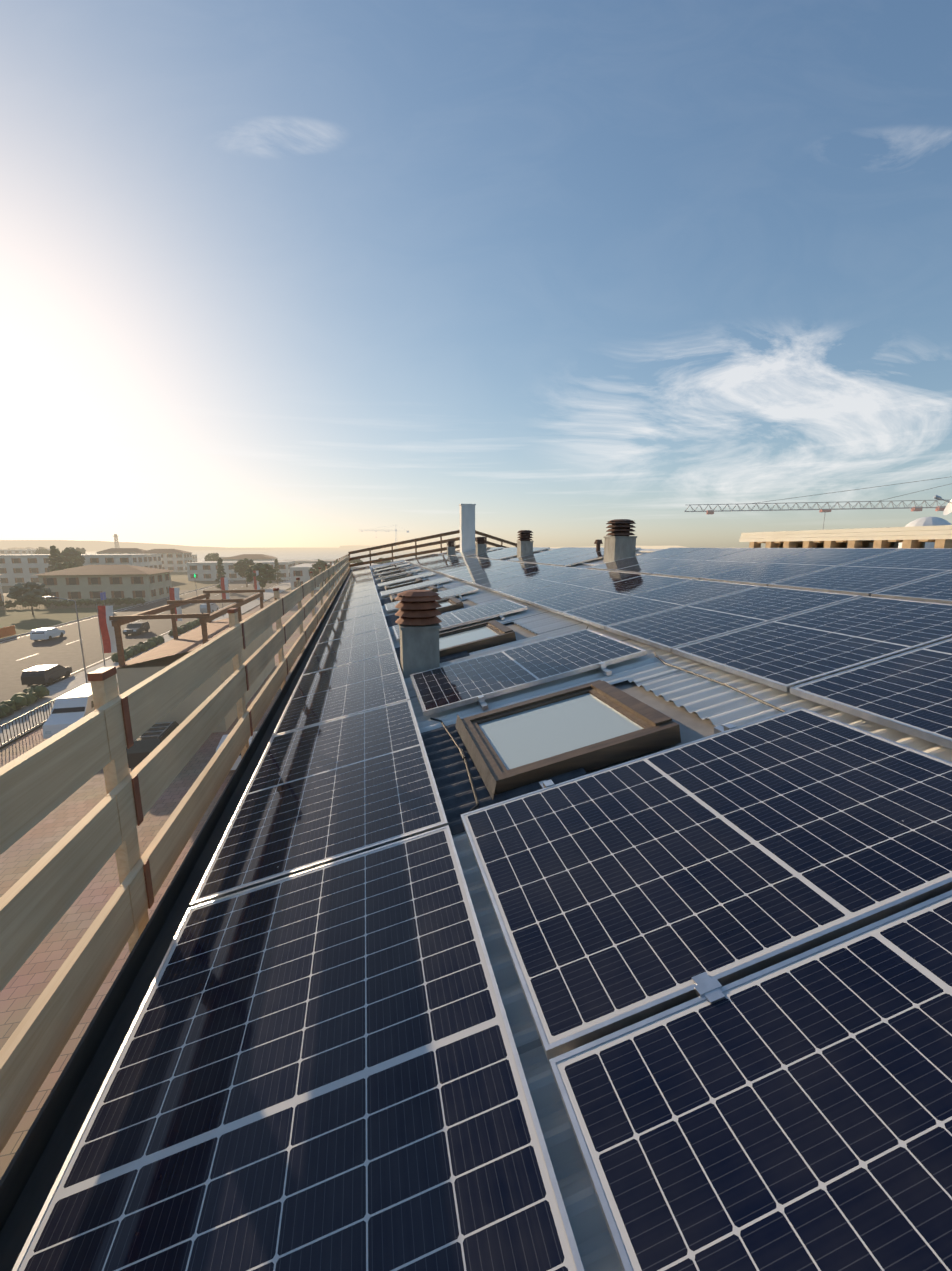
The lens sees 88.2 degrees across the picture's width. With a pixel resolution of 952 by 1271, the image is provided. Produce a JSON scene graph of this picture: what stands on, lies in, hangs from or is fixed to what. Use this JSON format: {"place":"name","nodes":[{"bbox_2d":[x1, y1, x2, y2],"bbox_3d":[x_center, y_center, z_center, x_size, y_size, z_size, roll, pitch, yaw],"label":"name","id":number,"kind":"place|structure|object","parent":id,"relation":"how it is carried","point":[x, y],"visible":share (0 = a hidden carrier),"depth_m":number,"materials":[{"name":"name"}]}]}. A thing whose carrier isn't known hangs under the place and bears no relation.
{"place":"outdoors","nodes":[
{"label":"outdoors","id":0,"kind":"place"},
{"bbox_2d":[0,550,290,748],"bbox_3d":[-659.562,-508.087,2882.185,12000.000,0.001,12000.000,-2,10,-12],"label":"ground","id":1,"kind":"structure","parent":0,"point":[179,580],"depth_m":142.26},
{"bbox_2d":[0,699,55,747],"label":"metal fence","id":2,"kind":"object","parent":1,"relation":"on","point":[26,723],"visible":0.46,"depth_m":31.53,"materials":[{"name":"grey metal"}]},
{"bbox_2d":[0,607,124,638],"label":"grass patch","id":3,"kind":"object","parent":1,"relation":"on","point":[14,622],"visible":0.98,"depth_m":82.61,"materials":[{"name":"green plant"}]},
{"bbox_2d":[6,582,51,614],"bbox_3d":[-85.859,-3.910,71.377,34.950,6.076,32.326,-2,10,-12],"label":"tree","id":4,"kind":"object","parent":3,"relation":"on","point":[36,595],"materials":[{"name":"green plant"}]},
{"bbox_2d":[114,534,119,547],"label":"lattice tower","id":5,"kind":"structure","parent":1,"relation":"on","point":[116,539],"depth_m":574.74,"materials":[{"name":"silver metal"}]},
{"bbox_2d":[0,547,377,603],"bbox_3d":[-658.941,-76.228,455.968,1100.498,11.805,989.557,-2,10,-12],"label":"town buildings","id":6,"kind":"structure","parent":1,"relation":"on","point":[121,573],"depth_m":151.35,"materials":[{"name":"paint"}]},
{"bbox_2d":[361,525,408,552],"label":"crane","id":7,"kind":"object","parent":1,"relation":"on","point":[388,531],"visible":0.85,"depth_m":599.94,"materials":[{"name":"grey paint"}]},
{"bbox_2d":[684,477,951,527],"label":"tower crane","id":8,"kind":"object","parent":1,"relation":"on","point":[938,508],"visible":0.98,"depth_m":107.50,"materials":[{"name":"grey paint"}]},
{"bbox_2d":[0,554,347,1178],"bbox_3d":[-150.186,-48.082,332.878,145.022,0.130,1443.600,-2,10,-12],"label":"road and paving","id":9,"kind":"structure","parent":0,"point":[25,987],"depth_m":23.42,"materials":[{"name":"grey asphalt"}]},
{"bbox_2d":[21,664,72,685],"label":"dark car","id":10,"kind":"object","parent":9,"relation":"on","point":[44,674],"visible":1,"depth_m":42.52,"materials":[{"name":"grey metal"}]},
{"bbox_2d":[30,627,64,640],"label":"white car","id":11,"kind":"object","parent":9,"relation":"on","point":[43,633],"visible":0.98,"depth_m":62.84,"materials":[{"name":"white metal"}]},
{"bbox_2d":[43,683,93,738],"bbox_3d":[-26.109,4.960,32.629,2.020,2.380,5.404,-3,11,-14],"label":"white van","id":12,"kind":"object","parent":9,"relation":"on","point":[72,706],"visible":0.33,"depth_m":31.05,"materials":[{"name":"white metal"}]},
{"bbox_2d":[123,621,149,634],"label":"dark car","id":13,"kind":"object","parent":9,"relation":"on","point":[137,628],"visible":0.92,"depth_m":67.44,"materials":[{"name":"grey metal"}]},
{"bbox_2d":[42,570,259,682],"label":"street furniture","id":14,"kind":"object","parent":9,"relation":"on","point":[106,628],"visible":0.67,"depth_m":43.50,"materials":[{"name":"silver metal"}]},
{"bbox_2d":[126,721,178,767],"bbox_3d":[-18.353,6.008,28.347,1.870,1.840,4.604,-3,11,-14],"label":"dark suv","id":15,"kind":"object","parent":9,"relation":"on","point":[147,742],"visible":0.58,"depth_m":26.28,"materials":[{"name":"grey metal"}]},
{"bbox_2d":[109,590,274,732],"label":"pergola","id":16,"kind":"structure","parent":9,"relation":"on","point":[132,672],"depth_m":32.28,"materials":[{"name":"brown wood"}]},
{"bbox_2d":[200,603,218,613],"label":"grey car","id":17,"kind":"object","parent":9,"relation":"on","point":[213,607],"visible":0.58,"depth_m":87.94,"materials":[{"name":"silver metal"}]},
{"bbox_2d":[216,731,257,769],"bbox_3d":[-13.395,6.311,27.765,1.740,1.450,4.104,-3,11,-17],"label":"white parked car","id":18,"kind":"object","parent":9,"relation":"on","point":[239,759],"visible":0.04,"depth_m":26.36,"materials":[{"name":"white metal"}]},
{"bbox_2d":[0,540,688,550],"bbox_3d":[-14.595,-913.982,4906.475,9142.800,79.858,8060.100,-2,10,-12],"label":"hills","id":19,"kind":"structure","parent":0,"point":[61,545],"depth_m":1759.01,"materials":[{"name":"beige"}]},
{"bbox_2d":[85,548,667,561],"bbox_3d":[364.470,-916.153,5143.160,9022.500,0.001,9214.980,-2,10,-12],"label":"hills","id":20,"kind":"structure","parent":0,"point":[306,553],"depth_m":891.83,"materials":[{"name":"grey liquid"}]},
{"bbox_2d":[0,0,951,547],"label":"sky","id":21,"kind":"structure","parent":0,"point":[274,273],"materials":[{"name":"blue"}]},
{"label":"building walls","id":22,"kind":"object","parent":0,"visible":0},
{"bbox_2d":[0,570,351,1270],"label":"gutter","id":23,"kind":"object","parent":22,"relation":"attached to","point":[30,1175],"visible":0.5,"depth_m":1.55,"materials":[{"name":"black metal"}]},
{"bbox_2d":[0,530,516,1153],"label":"guard rail","id":24,"kind":"object","parent":22,"relation":"on","point":[40,782],"visible":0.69,"depth_m":1.89,"materials":[{"name":"brown wood"}]},
{"bbox_2d":[370,549,951,1270],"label":"roof sheet","id":25,"kind":"object","parent":22,"relation":"on","point":[716,703],"visible":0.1,"depth_m":2.61,"materials":[{"name":"grey metal"}]},
{"bbox_2d":[395,504,636,678],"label":"chimneys","id":26,"kind":"object","parent":25,"relation":"on","point":[418,621],"visible":0.98,"depth_m":4.72,"materials":[{"name":"concrete"}]},
{"bbox_2d":[376,564,680,794],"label":"skylights","id":27,"kind":"object","parent":25,"relation":"on","point":[591,726],"visible":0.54,"depth_m":2.79,"materials":[{"name":"brown glass"}]},
{"bbox_2d":[371,570,722,835],"bbox_3d":[-2.016,-1.377,13.814,1.664,0.325,24.080,-2,10,-12],"label":"roof flashing","id":28,"kind":"object","parent":25,"relation":"on","point":[451,776],"visible":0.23,"depth_m":2.71,"materials":[{"name":"metal"}]},
{"bbox_2d":[430,626,785,811],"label":"string cables","id":29,"kind":"object","parent":28,"relation":"on","point":[657,657],"visible":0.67,"depth_m":2.87,"materials":[{"name":"black plastic"}]},
{"bbox_2d":[381,549,736,1003],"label":"clamps","id":30,"kind":"object","parent":25,"relation":"on","point":[707,986],"visible":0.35,"depth_m":2.20,"materials":[{"name":"metal"}]},
{"bbox_2d":[12,825,583,1270],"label":"panel","id":31,"kind":"object","parent":30,"relation":"on","point":[316,1069],"visible":0.9,"depth_m":1.12,"materials":[{"name":"glass"}]},
{"bbox_2d":[190,700,447,906],"bbox_3d":[-0.805,0.785,2.844,1.038,0.035,1.755,-14,13,-10],"label":"panel","id":32,"kind":"object","parent":30,"relation":"on","point":[317,795],"visible":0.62,"depth_m":2.47,"materials":[{"name":"glass"}]},
{"bbox_2d":[272,652,409,735],"bbox_3d":[-1.195,0.477,4.548,1.038,0.035,1.755,-14,13,-10],"label":"panel","id":33,"kind":"object","parent":30,"relation":"on","point":[327,695],"visible":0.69,"depth_m":4.30,"materials":[{"name":"glass"}]},
{"bbox_2d":[301,627,395,675],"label":"panel","id":34,"kind":"object","parent":30,"relation":"on","point":[349,650],"visible":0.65,"depth_m":6.07,"materials":[{"name":"glass"}]},
{"bbox_2d":[317,612,387,643],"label":"panel","id":35,"kind":"object","parent":30,"relation":"on","point":[352,627],"visible":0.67,"depth_m":7.82,"materials":[{"name":"glass"}]},
{"bbox_2d":[326,601,382,624],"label":"panel","id":36,"kind":"object","parent":30,"relation":"on","point":[355,612],"visible":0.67,"depth_m":9.55,"materials":[{"name":"glass"}]},
{"bbox_2d":[332,594,379,611],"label":"panel","id":37,"kind":"object","parent":30,"relation":"on","point":[352,603],"visible":0.69,"depth_m":11.27,"materials":[{"name":"glass"}]},
{"bbox_2d":[337,588,377,602],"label":"panel","id":38,"kind":"object","parent":30,"relation":"on","point":[356,595],"visible":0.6,"depth_m":12.99,"materials":[{"name":"metal"}]},
{"bbox_2d":[340,584,375,595],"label":"panel","id":39,"kind":"object","parent":30,"relation":"on","point":[358,589],"visible":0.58,"depth_m":14.70,"materials":[{"name":"glass"}]},
{"bbox_2d":[342,580,374,590],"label":"panel","id":40,"kind":"object","parent":30,"relation":"on","point":[359,585],"visible":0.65,"depth_m":16.39,"materials":[{"name":"glass"}]},
{"bbox_2d":[345,577,373,585],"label":"panel","id":41,"kind":"object","parent":30,"relation":"on","point":[358,581],"visible":0.73,"depth_m":18.12,"materials":[{"name":"metal"}]},
{"bbox_2d":[346,575,372,582],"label":"panel","id":42,"kind":"object","parent":30,"relation":"on","point":[360,578],"visible":0.75,"depth_m":19.81,"materials":[{"name":"glass"}]},
{"bbox_2d":[348,573,371,579],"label":"panel","id":43,"kind":"object","parent":30,"relation":"on","point":[358,576],"visible":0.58,"depth_m":21.53,"materials":[{"name":"glass"}]},
{"bbox_2d":[349,571,370,576],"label":"panel","id":44,"kind":"object","parent":30,"relation":"on","point":[360,573],"visible":0.73,"depth_m":23.25,"materials":[{"name":"metal"}]},
{"bbox_2d":[350,569,370,574],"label":"panel","id":45,"kind":"object","parent":30,"relation":"on","point":[360,571],"visible":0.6,"depth_m":24.99,"materials":[{"name":"glass"}]},
{"bbox_2d":[371,562,404,569],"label":"panel","id":46,"kind":"object","parent":30,"relation":"attached to","point":[388,565],"visible":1,"depth_m":25.79,"materials":[{"name":"metal"}]},
{"bbox_2d":[373,563,409,572],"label":"panel","id":47,"kind":"object","parent":30,"relation":"attached to","point":[392,567],"visible":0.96,"depth_m":23.04,"materials":[{"name":"metal"}]},
{"bbox_2d":[374,565,415,575],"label":"panel","id":48,"kind":"object","parent":30,"relation":"attached to","point":[404,568],"visible":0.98,"depth_m":20.34,"materials":[{"name":"metal"}]},
{"bbox_2d":[375,568,424,580],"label":"panel","id":49,"kind":"object","parent":30,"relation":"attached to","point":[401,573],"visible":0.98,"depth_m":17.59,"materials":[{"name":"glass"}]},
{"bbox_2d":[377,572,435,587],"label":"panel","id":50,"kind":"object","parent":30,"relation":"attached to","point":[406,579],"visible":0.98,"depth_m":14.87,"materials":[{"name":"metal"}]},
{"bbox_2d":[380,577,452,596],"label":"panel","id":51,"kind":"object","parent":30,"relation":"attached to","point":[414,586],"visible":1,"depth_m":12.15,"materials":[{"name":"metal"}]},
{"bbox_2d":[406,554,437,561],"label":"panel","id":52,"kind":"object","parent":30,"relation":"on","point":[421,557],"visible":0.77,"depth_m":26.68,"materials":[{"name":"glass"}]},
{"bbox_2d":[407,554,441,561],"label":"panel","id":53,"kind":"object","parent":30,"relation":"on","point":[423,558],"visible":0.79,"depth_m":25.70,"materials":[{"name":"glass"}]},
{"bbox_2d":[409,555,442,562],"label":"panel","id":54,"kind":"object","parent":30,"relation":"on","point":[426,558],"visible":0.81,"depth_m":24.67,"materials":[{"name":"glass"}]},
{"bbox_2d":[411,555,447,563],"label":"panel","id":55,"kind":"object","parent":30,"relation":"on","point":[428,559],"visible":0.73,"depth_m":23.65,"materials":[{"name":"glass"}]},
{"bbox_2d":[384,585,478,611],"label":"panel","id":56,"kind":"object","parent":30,"relation":"attached to","point":[446,594],"visible":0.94,"depth_m":9.46,"materials":[{"name":"metal"}]},
{"bbox_2d":[413,555,451,563],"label":"panel","id":57,"kind":"object","parent":30,"relation":"on","point":[432,559],"visible":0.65,"depth_m":22.65,"materials":[{"name":"metal"}]},
{"bbox_2d":[415,556,454,564],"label":"panel","id":58,"kind":"object","parent":30,"relation":"on","point":[434,560],"visible":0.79,"depth_m":21.61,"materials":[{"name":"metal"}]},
{"bbox_2d":[418,556,461,565],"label":"panel","id":59,"kind":"object","parent":30,"relation":"on","point":[439,560],"visible":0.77,"depth_m":20.61,"materials":[{"name":"glass"}]},
{"bbox_2d":[421,557,464,566],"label":"panel","id":60,"kind":"object","parent":30,"relation":"on","point":[442,561],"visible":0.77,"depth_m":19.59,"materials":[{"name":"metal"}]},
{"bbox_2d":[424,557,471,567],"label":"panel","id":61,"kind":"object","parent":30,"relation":"on","point":[447,562],"visible":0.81,"depth_m":18.58,"materials":[{"name":"glass"}]},
{"bbox_2d":[427,558,477,569],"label":"panel","id":62,"kind":"object","parent":30,"relation":"on","point":[446,564],"visible":0.75,"depth_m":17.53,"materials":[{"name":"glass"}]},
{"bbox_2d":[431,558,483,570],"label":"panel","id":63,"kind":"object","parent":30,"relation":"on","point":[456,564],"visible":0.81,"depth_m":16.53,"materials":[{"name":"glass"}]},
{"bbox_2d":[392,599,527,640],"bbox_3d":[-0.269,-0.242,6.845,1.755,0.037,1.038,-14,13,-10],"label":"panel","id":64,"kind":"object","parent":30,"relation":"attached to","point":[470,615],"visible":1,"depth_m":6.73,"materials":[{"name":"glass"}]},
{"bbox_2d":[435,559,492,572],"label":"panel","id":65,"kind":"object","parent":30,"relation":"on","point":[462,565],"visible":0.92,"depth_m":15.52,"materials":[{"name":"glass"}]},
{"bbox_2d":[452,547,489,555],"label":"panel","id":66,"kind":"object","parent":30,"relation":"on","point":[466,552],"visible":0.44,"depth_m":22.88,"materials":[{"name":"glass"}]},
{"bbox_2d":[440,560,502,574],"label":"panel","id":67,"kind":"object","parent":30,"relation":"on","point":[468,567],"visible":0.77,"depth_m":14.48,"materials":[{"name":"glass"}]},
{"bbox_2d":[455,547,495,555],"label":"panel","id":68,"kind":"object","parent":30,"relation":"on","point":[473,551],"visible":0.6,"depth_m":21.90,"materials":[{"name":"metal"}]},
{"bbox_2d":[446,561,512,576],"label":"panel","id":69,"kind":"object","parent":30,"relation":"on","point":[476,568],"visible":0.71,"depth_m":13.46,"materials":[{"name":"glass"}]},
{"bbox_2d":[460,547,503,556],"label":"panel","id":70,"kind":"object","parent":30,"relation":"on","point":[474,553],"visible":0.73,"depth_m":20.65,"materials":[{"name":"metal"}]},
{"bbox_2d":[452,562,525,579],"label":"panel","id":71,"kind":"object","parent":30,"relation":"on","point":[481,571],"visible":0.83,"depth_m":12.45,"materials":[{"name":"glass"}]},
{"bbox_2d":[470,547,516,557],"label":"panel","id":72,"kind":"object","parent":30,"relation":"on","point":[474,556],"visible":0.52,"depth_m":18.88,"materials":[{"name":"metal"}]},
{"bbox_2d":[475,548,516,557],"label":"panel","id":73,"kind":"object","parent":30,"relation":"on","point":[500,552],"visible":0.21,"depth_m":17.86,"materials":[{"name":"glass"}]},
{"bbox_2d":[460,563,542,582],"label":"panel","id":74,"kind":"object","parent":30,"relation":"on","point":[496,572],"visible":0.83,"depth_m":11.42,"materials":[{"name":"metal"}]},
{"bbox_2d":[483,547,537,558],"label":"panel","id":75,"kind":"object","parent":30,"relation":"on","point":[501,554],"visible":0.38,"depth_m":16.81,"materials":[{"name":"glass"}]},
{"bbox_2d":[469,564,559,586],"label":"panel","id":76,"kind":"object","parent":30,"relation":"on","point":[495,578],"visible":0.79,"depth_m":10.41,"materials":[{"name":"glass"}]},
{"bbox_2d":[489,547,549,559],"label":"panel","id":77,"kind":"object","parent":30,"relation":"on","point":[515,554],"visible":0.71,"depth_m":15.62,"materials":[{"name":"glass"}]},
{"bbox_2d":[410,629,646,715],"bbox_3d":[0.357,0.252,4.108,1.755,0.037,1.038,-14,13,-10],"label":"panel","id":78,"kind":"object","parent":30,"relation":"attached to","point":[453,685],"visible":1,"depth_m":3.96,"materials":[{"name":"glass"}]},
{"bbox_2d":[480,566,582,590],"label":"panel","id":79,"kind":"object","parent":30,"relation":"on","point":[491,586],"visible":0.85,"depth_m":9.38,"materials":[{"name":"glass"}]},
{"bbox_2d":[507,547,577,561],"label":"panel","id":80,"kind":"object","parent":30,"relation":"on","point":[539,554],"visible":0.62,"depth_m":13.79,"materials":[{"name":"metal"}]},
{"bbox_2d":[493,568,608,596],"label":"panel","id":81,"kind":"object","parent":30,"relation":"on","point":[508,591],"visible":0.79,"depth_m":8.36,"materials":[{"name":"glass"}]},
{"bbox_2d":[518,547,594,562],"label":"panel","id":82,"kind":"object","parent":30,"relation":"on","point":[547,556],"visible":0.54,"depth_m":12.77,"materials":[{"name":"glass"}]},
{"bbox_2d":[531,547,603,564],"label":"panel","id":83,"kind":"object","parent":30,"relation":"on","point":[567,556],"visible":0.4,"depth_m":11.76,"materials":[{"name":"glass"}]},
{"bbox_2d":[510,571,645,604],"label":"panel","id":84,"kind":"object","parent":30,"relation":"on","point":[559,589],"visible":0.83,"depth_m":7.34,"materials":[{"name":"glass"}]},
{"bbox_2d":[546,548,640,566],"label":"panel","id":85,"kind":"object","parent":30,"relation":"on","point":[582,559],"visible":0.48,"depth_m":10.60,"materials":[{"name":"glass"}]},
{"bbox_2d":[532,575,693,614],"bbox_3d":[1.726,-0.555,6.384,1.755,0.035,1.038,-14,13,-10],"label":"panel","id":86,"kind":"object","parent":30,"relation":"on","point":[596,595],"visible":0.85,"depth_m":6.31,"materials":[{"name":"glass"}]},
{"bbox_2d":[587,548,704,570],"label":"panel","id":87,"kind":"object","parent":30,"relation":"on","point":[638,559],"visible":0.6,"depth_m":8.68,"materials":[{"name":"glass"}]},
{"bbox_2d":[562,579,758,629],"bbox_3d":[1.959,-0.372,5.368,1.755,0.035,1.038,-14,13,-10],"label":"panel","id":88,"kind":"object","parent":30,"relation":"on","point":[602,615],"visible":0.88,"depth_m":5.28,"materials":[{"name":"glass"}]},
{"bbox_2d":[615,548,752,574],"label":"panel","id":89,"kind":"object","parent":30,"relation":"on","point":[649,568],"visible":0.73,"depth_m":7.66,"materials":[{"name":"glass"}]},
{"bbox_2d":[461,707,951,1062],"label":"panel","id":90,"kind":"object","parent":30,"relation":"attached to","point":[625,894],"visible":1,"depth_m":1.58,"materials":[{"name":"glass"}]},
{"bbox_2d":[605,586,860,651],"bbox_3d":[2.191,-0.189,4.353,1.755,0.035,1.038,-14,13,-10],"label":"panel","id":91,"kind":"object","parent":30,"relation":"on","point":[669,630],"visible":0.9,"depth_m":4.25,"materials":[{"name":"glass"}]},
{"bbox_2d":[652,548,816,579],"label":"panel","id":92,"kind":"object","parent":30,"relation":"on","point":[704,568],"visible":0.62,"depth_m":6.63,"materials":[{"name":"glass"}]},
{"bbox_2d":[549,890,951,1270],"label":"panel","id":93,"kind":"object","parent":30,"relation":"attached to","point":[794,1113],"visible":0.91,"depth_m":0.94,"materials":[{"name":"glass"}]},
{"bbox_2d":[700,548,903,585],"bbox_3d":[3.706,-0.811,5.689,1.755,0.035,1.038,-14,13,-10],"label":"panel","id":94,"kind":"object","parent":30,"relation":"on","point":[765,573],"visible":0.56,"depth_m":5.61,"materials":[{"name":"glass"}]},
{"bbox_2d":[672,596,951,691],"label":"panel","id":95,"kind":"object","parent":30,"relation":"on","point":[785,654],"visible":0.94,"depth_m":3.24,"materials":[{"name":"glass"}]},
{"bbox_2d":[768,548,951,595],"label":"panel","id":96,"kind":"object","parent":30,"relation":"on","point":[868,576],"visible":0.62,"depth_m":4.64,"materials":[{"name":"glass"}]},
{"bbox_2d":[790,638,951,748],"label":"panel","id":97,"kind":"object","parent":30,"relation":"on","point":[909,692],"visible":0.92,"depth_m":2.42,"materials":[{"name":"glass"}]},
{"bbox_2d":[871,571,951,603],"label":"panel","id":98,"kind":"object","parent":30,"relation":"on","point":[936,589],"visible":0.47,"depth_m":3.84,"materials":[{"name":"glass"}]},
{"bbox_2d":[475,548,662,551],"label":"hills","id":99,"kind":"structure","parent":25,"relation":"on","point":[647,550],"depth_m":10.21,"materials":[{"name":"beige"}]},
{"bbox_2d":[739,525,951,548],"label":"building","id":100,"kind":"structure","parent":22,"relation":"on","point":[940,536],"depth_m":6.61,"materials":[{"name":"beige concrete"}]},
{"bbox_2d":[898,495,951,547],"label":"dome","id":101,"kind":"structure","parent":100,"relation":"on","point":[930,521],"depth_m":7.70,"materials":[{"name":"white"}]}
]}

